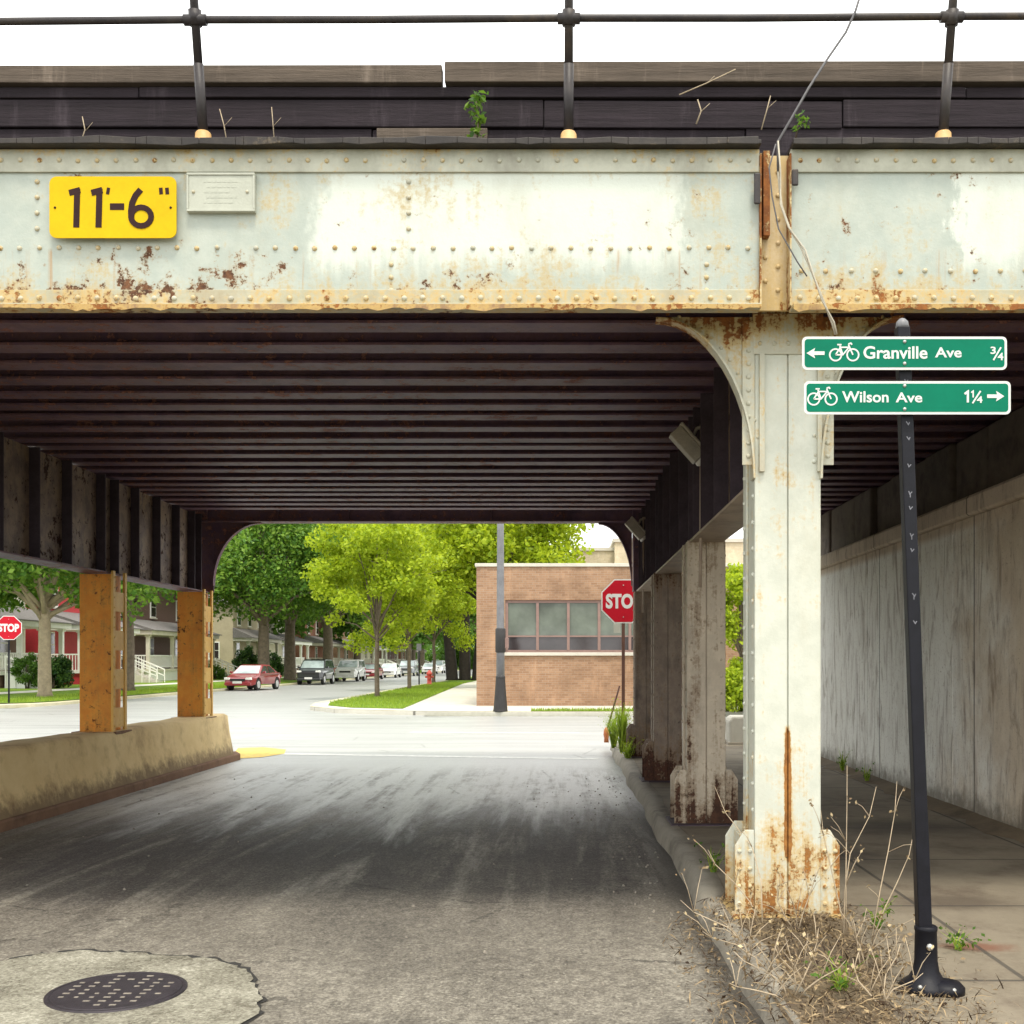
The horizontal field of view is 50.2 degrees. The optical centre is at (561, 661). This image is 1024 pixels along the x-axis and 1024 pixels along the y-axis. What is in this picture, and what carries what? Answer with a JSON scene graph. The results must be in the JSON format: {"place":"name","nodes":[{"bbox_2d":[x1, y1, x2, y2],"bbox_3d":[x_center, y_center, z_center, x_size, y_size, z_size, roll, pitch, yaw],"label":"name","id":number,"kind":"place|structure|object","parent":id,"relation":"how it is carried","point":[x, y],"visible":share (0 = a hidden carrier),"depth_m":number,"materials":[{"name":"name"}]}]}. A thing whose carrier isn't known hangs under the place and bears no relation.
{"place":"outdoors","nodes":[
{"label":"outdoors","id":0,"kind":"place"},
{"bbox_2d":[0,676,296,693],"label":"sidewalk","id":1,"kind":"structure","parent":0,"point":[79,688],"depth_m":50.91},
{"bbox_2d":[0,668,458,702],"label":"lawn","id":2,"kind":"structure","parent":0,"point":[22,695],"depth_m":50.92,"materials":[{"name":"plant"}]},
{"bbox_2d":[0,616,21,702],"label":"stop sign","id":3,"kind":"object","parent":2,"relation":"on","point":[10,627],"visible":1,"depth_m":38.18,"materials":[{"name":"metal"}]},
{"bbox_2d":[10,651,37,688],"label":"bush","id":4,"kind":"object","parent":2,"relation":"on","point":[19,664],"visible":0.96,"depth_m":51.96,"materials":[{"name":"green plant"}]},
{"bbox_2d":[0,597,75,690],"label":"house","id":5,"kind":"structure","parent":2,"relation":"on","point":[28,619],"depth_m":54.91,"materials":[{"name":"beige"}]},
{"bbox_2d":[0,637,7,658],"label":"window","id":6,"kind":"structure","parent":5,"relation":"in","point":[3,643],"depth_m":56.58,"materials":[{"name":"white glass"}]},
{"bbox_2d":[10,639,15,665],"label":"door","id":7,"kind":"structure","parent":5,"relation":"in","point":[12,642],"depth_m":57.50,"materials":[{"name":"brown paint"}]},
{"bbox_2d":[31,654,74,687],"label":"bush","id":8,"kind":"object","parent":2,"relation":"on","point":[62,676],"visible":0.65,"depth_m":52.63,"materials":[{"name":"green plant"}]},
{"bbox_2d":[0,558,171,696],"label":"tree","id":9,"kind":"object","parent":2,"relation":"on","point":[19,579],"visible":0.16,"depth_m":43.46,"materials":[{"name":"green plant"}]},
{"bbox_2d":[25,583,164,683],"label":"house","id":10,"kind":"structure","parent":2,"relation":"on","point":[72,643],"depth_m":62.76,"materials":[{"name":"red paint"}]},
{"bbox_2d":[51,631,55,659],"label":"window","id":11,"kind":"structure","parent":10,"relation":"in","point":[52,633],"depth_m":62.00,"materials":[{"name":"white glass"}]},
{"bbox_2d":[51,528,253,690],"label":"tree","id":12,"kind":"object","parent":2,"relation":"on","point":[131,657],"visible":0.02,"depth_m":52.48,"materials":[{"name":"green plant"}]},
{"bbox_2d":[121,587,237,680],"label":"house","id":13,"kind":"structure","parent":2,"relation":"on","point":[155,640],"depth_m":75.77,"materials":[{"name":"brown paint"}]},
{"bbox_2d":[150,601,157,618],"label":"window","id":14,"kind":"structure","parent":13,"relation":"in","point":[152,606],"depth_m":77.12,"materials":[{"name":"white glass"}]},
{"bbox_2d":[208,663,227,678],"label":"bush","id":15,"kind":"object","parent":2,"relation":"on","point":[220,674],"visible":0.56,"depth_m":80.27,"materials":[{"name":"green plant"}]},
{"bbox_2d":[231,645,257,669],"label":"bush","id":16,"kind":"object","parent":2,"relation":"on","point":[242,657],"visible":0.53,"depth_m":84.80,"materials":[{"name":"green plant"}]},
{"bbox_2d":[208,594,298,675],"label":"house","id":17,"kind":"structure","parent":2,"relation":"on","point":[235,635],"depth_m":93.00,"materials":[{"name":"grey"}]},
{"bbox_2d":[208,642,219,659],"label":"window","id":18,"kind":"structure","parent":17,"relation":"in","point":[217,644],"depth_m":92.92,"materials":[{"name":"white glass"}]},
{"bbox_2d":[269,650,283,676],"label":"bush","id":19,"kind":"object","parent":2,"relation":"on","point":[276,666],"visible":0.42,"depth_m":90.95,"materials":[{"name":"green plant"}]},
{"bbox_2d":[208,524,352,664],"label":"tree","id":20,"kind":"object","parent":2,"relation":"on","point":[264,591],"visible":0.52,"depth_m":74.07,"materials":[{"name":"green plant"}]},
{"bbox_2d":[223,524,357,679],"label":"tree","id":21,"kind":"object","parent":2,"relation":"on","point":[289,660],"visible":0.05,"depth_m":83.60,"materials":[{"name":"green plant"}]},
{"bbox_2d":[269,620,313,673],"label":"house","id":22,"kind":"structure","parent":2,"relation":"on","point":[300,642],"depth_m":111.87,"materials":[{"name":"beige"}]},
{"bbox_2d":[269,607,332,638],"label":"tree","id":23,"kind":"object","parent":2,"relation":"on","point":[298,627],"visible":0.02,"depth_m":114.68,"materials":[{"name":"green plant"}]},
{"bbox_2d":[295,620,350,672],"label":"house","id":24,"kind":"structure","parent":2,"relation":"on","point":[316,649],"depth_m":123.20,"materials":[{"name":"grey brick"}]},
{"bbox_2d":[278,534,390,660],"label":"tree","id":25,"kind":"object","parent":2,"relation":"on","point":[327,643],"visible":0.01,"depth_m":97.64,"materials":[{"name":"green plant"}]},
{"bbox_2d":[333,632,383,665],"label":"house","id":26,"kind":"structure","parent":2,"relation":"on","point":[349,655],"depth_m":141.90,"materials":[{"name":"beige brick"}]},
{"bbox_2d":[318,612,403,659],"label":"tree","id":27,"kind":"object","parent":2,"relation":"on","point":[339,630],"visible":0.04,"depth_m":125.67,"materials":[{"name":"green plant"}]},
{"bbox_2d":[362,642,398,666],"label":"house","id":28,"kind":"structure","parent":2,"relation":"on","point":[382,660],"depth_m":163.77,"materials":[{"name":"beige"}]},
{"bbox_2d":[373,641,412,664],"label":"house","id":29,"kind":"structure","parent":2,"relation":"on","point":[392,656],"depth_m":175.66,"materials":[{"name":"brown paint"}]},
{"bbox_2d":[379,616,443,659],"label":"tree","id":30,"kind":"object","parent":2,"relation":"on","point":[420,638],"visible":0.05,"depth_m":146.89,"materials":[{"name":"green plant"}]},
{"bbox_2d":[398,642,430,664],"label":"house","id":31,"kind":"structure","parent":2,"relation":"on","point":[403,655],"depth_m":192.88,"materials":[{"name":"red brick"}]},
{"bbox_2d":[382,629,458,669],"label":"tree","id":32,"kind":"object","parent":2,"relation":"on","point":[422,659],"visible":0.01,"depth_m":171.63,"materials":[{"name":"green plant"}]},
{"bbox_2d":[424,642,443,662],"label":"bush","id":33,"kind":"object","parent":2,"relation":"on","point":[430,647],"visible":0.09,"depth_m":257.46,"materials":[{"name":"green plant"}]},
{"bbox_2d":[435,644,474,668],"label":"bush","id":34,"kind":"object","parent":2,"relation":"on","point":[441,652],"visible":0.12,"depth_m":221.57,"materials":[{"name":"green plant"}]},
{"bbox_2d":[0,677,742,710],"bbox_3d":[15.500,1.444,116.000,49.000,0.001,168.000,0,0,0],"label":"lawn","id":35,"kind":"structure","parent":0,"point":[465,681],"depth_m":42.91,"materials":[{"name":"plant"}]},
{"bbox_2d":[299,524,447,696],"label":"tree","id":36,"kind":"object","parent":35,"relation":"on","point":[409,589],"visible":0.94,"depth_m":44.20,"materials":[{"name":"green plant"}]},
{"bbox_2d":[352,526,467,688],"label":"tree","id":37,"kind":"object","parent":35,"relation":"on","point":[445,585],"visible":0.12,"depth_m":57.48,"materials":[{"name":"green plant"}]},
{"bbox_2d":[425,670,433,684],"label":"fire hydrant","id":38,"kind":"object","parent":35,"relation":"on","point":[429,676],"visible":0.93,"depth_m":68.89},
{"bbox_2d":[356,524,544,679],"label":"tree","id":39,"kind":"object","parent":35,"relation":"on","point":[451,665],"visible":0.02,"depth_m":85.66,"materials":[{"name":"green plant"}]},
{"bbox_2d":[433,606,475,643],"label":"tree","id":40,"kind":"object","parent":35,"relation":"on","point":[473,624],"visible":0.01,"depth_m":123.86,"materials":[{"name":"green plant"}]},
{"bbox_2d":[726,562,742,710],"bbox_3d":[5.290,-0.724,32.358,2.704,4.548,2.711,0,0,0],"label":"tree","id":41,"kind":"object","parent":35,"relation":"on","point":[734,625],"visible":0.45,"depth_m":32.00,"materials":[{"name":"green plant"}]},
{"bbox_2d":[726,656,742,711],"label":"bush","id":42,"kind":"object","parent":35,"relation":"on","point":[734,686],"visible":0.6,"depth_m":31.31,"materials":[{"name":"green plant"}]},
{"bbox_2d":[0,669,764,1023],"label":"road","id":43,"kind":"structure","parent":0,"point":[282,901],"depth_m":8.10,"materials":[{"name":"asphalt"}]},
{"bbox_2d":[43,972,187,1012],"bbox_3d":[-2.110,1.572,5.180,0.635,0.032,0.635,0,0,0],"label":"manhole cover","id":44,"kind":"object","parent":43,"relation":"on","point":[115,992],"visible":0.99,"depth_m":5.14,"materials":[{"name":"metal"}]},
{"bbox_2d":[0,713,239,832],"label":"concrete barrier","id":45,"kind":"object","parent":43,"relation":"on","point":[44,777],"visible":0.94,"depth_m":12.51,"materials":[{"name":"concrete"}]},
{"bbox_2d":[0,950,262,1023],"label":"road patch","id":46,"kind":"object","parent":43,"relation":"on","point":[216,991],"visible":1,"depth_m":5.25,"materials":[{"name":"concrete"}]},
{"bbox_2d":[9,948,267,1023],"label":"road crack","id":47,"kind":"object","parent":43,"relation":"on","point":[254,980],"visible":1,"depth_m":5.71,"materials":[{"name":"black concrete"}]},
{"bbox_2d":[0,669,471,707],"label":"kerb","id":48,"kind":"structure","parent":43,"relation":"on","point":[30,704],"depth_m":47.44,"materials":[{"name":"paint"}]},
{"bbox_2d":[224,664,280,690],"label":"parked car","id":49,"kind":"object","parent":43,"relation":"on","point":[252,676],"visible":1,"depth_m":60.48,"materials":[{"name":"red paint"}]},
{"bbox_2d":[236,747,285,757],"bbox_3d":[-5.242,1.574,18.956,0.858,0.001,2.346,0,0,-13],"label":"road marking","id":50,"kind":"object","parent":43,"relation":"on","point":[254,752],"visible":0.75,"depth_m":18.92,"materials":[{"name":"yellow paint"}]},
{"bbox_2d":[297,659,334,684],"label":"parked car","id":51,"kind":"object","parent":43,"relation":"on","point":[309,671],"visible":1,"depth_m":75.28,"materials":[{"name":"black paint"}]},
{"bbox_2d":[335,660,365,680],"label":"parked car","id":52,"kind":"object","parent":43,"relation":"on","point":[345,669],"visible":0.97,"depth_m":87.80,"materials":[{"name":"white paint"}]},
{"bbox_2d":[0,776,717,1021],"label":"road grit","id":53,"kind":"object","parent":43,"relation":"on","point":[602,982],"visible":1,"depth_m":7.76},
{"bbox_2d":[359,663,383,679],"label":"parked car","id":54,"kind":"object","parent":43,"relation":"on","point":[369,667],"visible":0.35,"depth_m":97.60,"materials":[{"name":"red paint"}]},
{"bbox_2d":[379,663,400,677],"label":"parked car","id":55,"kind":"object","parent":43,"relation":"on","point":[394,669],"visible":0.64,"depth_m":107.98,"materials":[{"name":"white paint"}]},
{"bbox_2d":[399,660,417,675],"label":"parked car","id":56,"kind":"object","parent":43,"relation":"on","point":[414,666],"visible":0.58,"depth_m":120.89,"materials":[{"name":"grey paint"}]},
{"bbox_2d":[421,663,437,673],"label":"parked car","id":57,"kind":"object","parent":43,"relation":"on","point":[426,667],"visible":0.74,"depth_m":139.91,"materials":[{"name":"white paint"}]},
{"bbox_2d":[278,732,597,758],"bbox_3d":[-2.150,1.576,21.050,5.500,0.001,6.900,0,0,0],"label":"road marking","id":58,"kind":"object","parent":43,"relation":"on","point":[439,756],"visible":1,"depth_m":18.34,"materials":[{"name":"white paint"}]},
{"bbox_2d":[431,660,445,672],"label":"parked car","id":59,"kind":"object","parent":43,"relation":"on","point":[440,664],"visible":0.56,"depth_m":148.99,"materials":[{"name":"white paint"}]},
{"bbox_2d":[603,686,619,742],"bbox_3d":[0.910,0.937,19.600,0.310,1.022,0.105,0,0,0],"label":"marker stake","id":60,"kind":"object","parent":43,"relation":"on","point":[606,737],"visible":0.86,"depth_m":19.59,"materials":[{"name":"orange plastic"}]},
{"bbox_2d":[610,744,809,1023],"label":"kerb","id":61,"kind":"structure","parent":43,"relation":"on","point":[677,845],"depth_m":7.08,"materials":[{"name":"concrete"}]},
{"bbox_2d":[598,707,627,747],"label":"weed","id":62,"kind":"object","parent":61,"relation":"on","point":[611,733],"visible":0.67,"depth_m":18.55,"materials":[{"name":"green plant"}]},
{"bbox_2d":[609,698,632,751],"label":"weed","id":63,"kind":"object","parent":61,"relation":"on","point":[622,724],"visible":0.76,"depth_m":17.44,"materials":[{"name":"green plant"}]},
{"bbox_2d":[612,734,644,757],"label":"weed","id":64,"kind":"object","parent":61,"relation":"on","point":[627,753],"visible":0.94,"depth_m":16.38,"materials":[{"name":"green plant"}]},
{"bbox_2d":[694,842,724,872],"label":"weed","id":65,"kind":"object","parent":61,"relation":"on","point":[712,867],"visible":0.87,"depth_m":7.49,"materials":[{"name":"green plant"}]},
{"bbox_2d":[675,865,781,963],"bbox_3d":[0.762,1.245,5.213,0.494,0.476,0.406,0,0,32],"label":"dry weed","id":66,"kind":"object","parent":61,"relation":"on","point":[729,927],"visible":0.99,"depth_m":5.21,"materials":[{"name":"plant"}]},
{"bbox_2d":[0,0,1023,658],"label":"sky","id":67,"kind":"structure","parent":0,"point":[975,40],"materials":[{"name":"white"}]},
{"bbox_2d":[310,676,742,715],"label":"pavement","id":68,"kind":"structure","parent":0,"point":[459,700],"depth_m":33.98,"materials":[{"name":"concrete"}]},
{"bbox_2d":[394,524,475,682],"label":"tree","id":69,"kind":"object","parent":68,"relation":"on","point":[468,601],"visible":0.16,"depth_m":75.44,"materials":[{"name":"green plant"}]},
{"bbox_2d":[493,524,508,711],"bbox_3d":[-2.640,-3.475,31.900,2.200,9.850,0.432,0,0,0],"label":"street lamp","id":70,"kind":"object","parent":68,"relation":"on","point":[501,646],"visible":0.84,"depth_m":31.80,"materials":[{"name":"metal"}]},
{"bbox_2d":[414,524,594,606],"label":"tree","id":71,"kind":"object","parent":68,"relation":"on","point":[470,545],"visible":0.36,"depth_m":59.33,"materials":[{"name":"green plant"}]},
{"bbox_2d":[311,678,742,711],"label":"kerb","id":72,"kind":"structure","parent":68,"relation":"on","point":[317,704],"depth_m":32.45,"materials":[{"name":"paint"}]},
{"bbox_2d":[417,644,420,684],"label":"thin post","id":73,"kind":"object","parent":72,"relation":"on","point":[418,647],"visible":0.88,"depth_m":68.97,"materials":[{"name":"metal"}]},
{"bbox_2d":[475,563,742,705],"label":"brick building","id":74,"kind":"structure","parent":0,"point":[565,645],"depth_m":36.00,"materials":[{"name":"brick"}]},
{"bbox_2d":[505,600,632,651],"bbox_3d":[1.250,-1.175,36.107,6.200,1.729,0.115,0,0,0],"label":"window","id":75,"kind":"structure","parent":74,"relation":"in","point":[530,625],"depth_m":36.10,"materials":[{"name":"grey glass"}]},
{"bbox_2d":[573,538,742,562],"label":"apartment building","id":76,"kind":"structure","parent":0,"point":[614,552],"depth_m":65.40,"materials":[{"name":"beige brick"}]},
{"bbox_2d":[726,715,742,744],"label":"concrete block","id":77,"kind":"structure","parent":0,"point":[734,729],"depth_m":19.05,"materials":[{"name":"concrete"}]},
{"bbox_2d":[633,744,1023,1023],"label":"sidewalk","id":78,"kind":"structure","parent":0,"point":[977,878],"depth_m":7.08,"materials":[{"name":"concrete"}]},
{"bbox_2d":[601,579,633,715],"bbox_3d":[1.085,0.013,19.080,0.770,2.915,0.048,0,0,0],"label":"stop sign","id":79,"kind":"object","parent":78,"relation":"on","point":[616,602],"visible":0.76,"depth_m":19.07,"materials":[{"name":"metal"}]},
{"bbox_2d":[738,912,900,1023],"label":"soil mound","id":80,"kind":"object","parent":78,"relation":"on","point":[796,1008],"visible":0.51,"depth_m":5.07,"materials":[{"name":"brown soil"}]},
{"bbox_2d":[688,788,762,922],"bbox_3d":[0.966,1.101,6.131,0.391,0.743,0.397,0,0,31],"label":"dry weed","id":81,"kind":"object","parent":80,"relation":"on","point":[751,892],"visible":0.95,"depth_m":6.07,"materials":[{"name":"plant"}]},
{"bbox_2d":[727,909,845,1000],"bbox_3d":[0.952,1.285,4.680,0.543,0.397,0.247,0,0,-10],"label":"dry weed","id":82,"kind":"object","parent":80,"relation":"on","point":[813,954],"visible":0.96,"depth_m":4.67,"materials":[{"name":"plant"}]},
{"bbox_2d":[756,851,830,929],"bbox_3d":[1.267,1.244,5.817,0.420,0.456,0.243,0,0,-10],"label":"dry weed","id":83,"kind":"object","parent":80,"relation":"on","point":[809,894],"visible":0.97,"depth_m":5.80,"materials":[{"name":"plant"}]},
{"bbox_2d":[649,892,1018,1023],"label":"leaf litter","id":84,"kind":"object","parent":80,"relation":"on","point":[866,974],"visible":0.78,"depth_m":5.02,"materials":[{"name":"plant"}]},
{"bbox_2d":[803,951,878,991],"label":"weed","id":85,"kind":"object","parent":80,"relation":"on","point":[840,985],"visible":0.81,"depth_m":4.78,"materials":[{"name":"green plant"}]},
{"bbox_2d":[808,789,875,936],"bbox_3d":[1.497,1.010,5.759,0.389,0.921,0.206,0,0,0],"label":"dry weed","id":86,"kind":"object","parent":80,"relation":"on","point":[844,920],"visible":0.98,"depth_m":5.77,"materials":[{"name":"plant"}]},
{"bbox_2d":[840,908,914,969],"bbox_3d":[1.478,1.311,5.080,0.337,0.320,0.233,0,0,26],"label":"dry weed","id":87,"kind":"object","parent":80,"relation":"on","point":[861,924],"visible":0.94,"depth_m":5.09,"materials":[{"name":"plant"}]},
{"bbox_2d":[837,923,933,1010],"bbox_3d":[1.364,1.287,4.581,0.383,0.371,0.190,0,0,24],"label":"dry weed","id":88,"kind":"object","parent":80,"relation":"on","point":[887,970],"visible":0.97,"depth_m":4.57,"materials":[{"name":"plant"}]},
{"bbox_2d":[860,895,897,928],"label":"weed","id":89,"kind":"object","parent":78,"relation":"on","point":[882,921],"visible":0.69,"depth_m":5.93,"materials":[{"name":"green plant"}]},
{"bbox_2d":[866,784,911,939],"bbox_3d":[1.721,1.051,5.717,0.313,0.842,0.177,0,0,0],"label":"dry weed","id":90,"kind":"object","parent":78,"relation":"on","point":[873,932],"visible":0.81,"depth_m":5.70,"materials":[{"name":"plant"}]},
{"bbox_2d":[802,318,1010,997],"bbox_3d":[1.511,-0.035,4.827,0.913,2.974,0.243,0,0,0],"label":"bicycle route sign","id":91,"kind":"object","parent":78,"relation":"on","point":[904,397],"visible":1,"depth_m":4.78,"materials":[{"name":"metal"}]},
{"bbox_2d":[821,757,1023,843],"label":"soil strip","id":92,"kind":"object","parent":78,"relation":"on","point":[986,825],"visible":0.6,"depth_m":10.57,"materials":[{"name":"brown soil"}]},
{"bbox_2d":[831,747,849,770],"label":"weed","id":93,"kind":"object","parent":92,"relation":"on","point":[842,765],"visible":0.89,"depth_m":14.41,"materials":[{"name":"green plant"}]},
{"bbox_2d":[855,761,874,780],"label":"weed","id":94,"kind":"object","parent":92,"relation":"on","point":[867,776],"visible":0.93,"depth_m":13.19,"materials":[{"name":"green plant"}]},
{"bbox_2d":[939,923,990,950],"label":"weed","id":95,"kind":"object","parent":78,"relation":"on","point":[955,943],"visible":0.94,"depth_m":5.49,"materials":[{"name":"green plant"}]},
{"label":"ground","id":96,"kind":"structure","parent":0,"visible":0},
{"bbox_2d":[821,406,1023,829],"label":"abutment wall","id":97,"kind":"structure","parent":96,"relation":"on","point":[970,506],"depth_m":11.07,"materials":[{"name":"concrete"}]},
{"bbox_2d":[0,61,1023,918],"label":"railway viaduct","id":98,"kind":"object","parent":97,"relation":"on","point":[400,297],"visible":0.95,"depth_m":6.21,"materials":[{"name":"metal"}]},
{"bbox_2d":[49,176,176,237],"bbox_3d":[-2.421,-2.454,5.904,0.686,0.333,0.050,0,0,0],"label":"height sign","id":99,"kind":"object","parent":98,"relation":"attached to","point":[112,206],"visible":1,"depth_m":5.88,"materials":[{"name":"metal"}]},
{"bbox_2d":[187,173,255,213],"bbox_3d":[-1.842,-2.541,5.911,0.368,0.210,0.037,0,0,0],"label":"builders plaque","id":100,"kind":"object","parent":98,"relation":"attached to","point":[221,193],"visible":1,"depth_m":5.90,"materials":[{"name":"beige paint"}]},
{"bbox_2d":[463,90,488,137],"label":"ivy sprig","id":101,"kind":"object","parent":98,"relation":"on","point":[475,97],"visible":0.97,"depth_m":6.06,"materials":[{"name":"green plant"}]},
{"bbox_2d":[0,0,1023,137],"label":"pipe railing","id":102,"kind":"object","parent":98,"relation":"on","point":[568,18],"visible":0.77,"depth_m":5.81,"materials":[{"name":"metal"}]},
{"bbox_2d":[768,0,859,334],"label":"hanging cable","id":103,"kind":"object","parent":102,"relation":"hanging from","point":[802,247],"visible":1,"depth_m":5.78,"materials":[{"name":"metal"}]},
{"bbox_2d":[625,516,644,612],"bbox_3d":[1.102,-1.427,15.950,0.347,1.415,0.170,0,0,0],"label":"light fixture","id":104,"kind":"object","parent":98,"relation":"attached to","point":[634,527],"visible":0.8,"depth_m":15.88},
{"bbox_2d":[669,422,701,586],"bbox_3d":[1.102,-1.347,9.350,0.347,1.415,0.170,0,0,0],"label":"light fixture","id":105,"kind":"object","parent":98,"relation":"attached to","point":[684,439],"visible":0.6,"depth_m":9.28,"materials":[{"name":"metal"}]},
{"bbox_2d":[679,69,735,94],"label":"twig","id":106,"kind":"object","parent":98,"relation":"on","point":[706,83],"visible":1,"depth_m":6.12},
{"bbox_2d":[790,110,808,137],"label":"ivy sprig","id":107,"kind":"object","parent":98,"relation":"on","point":[797,128],"visible":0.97,"depth_m":5.97,"materials":[{"name":"green plant"}]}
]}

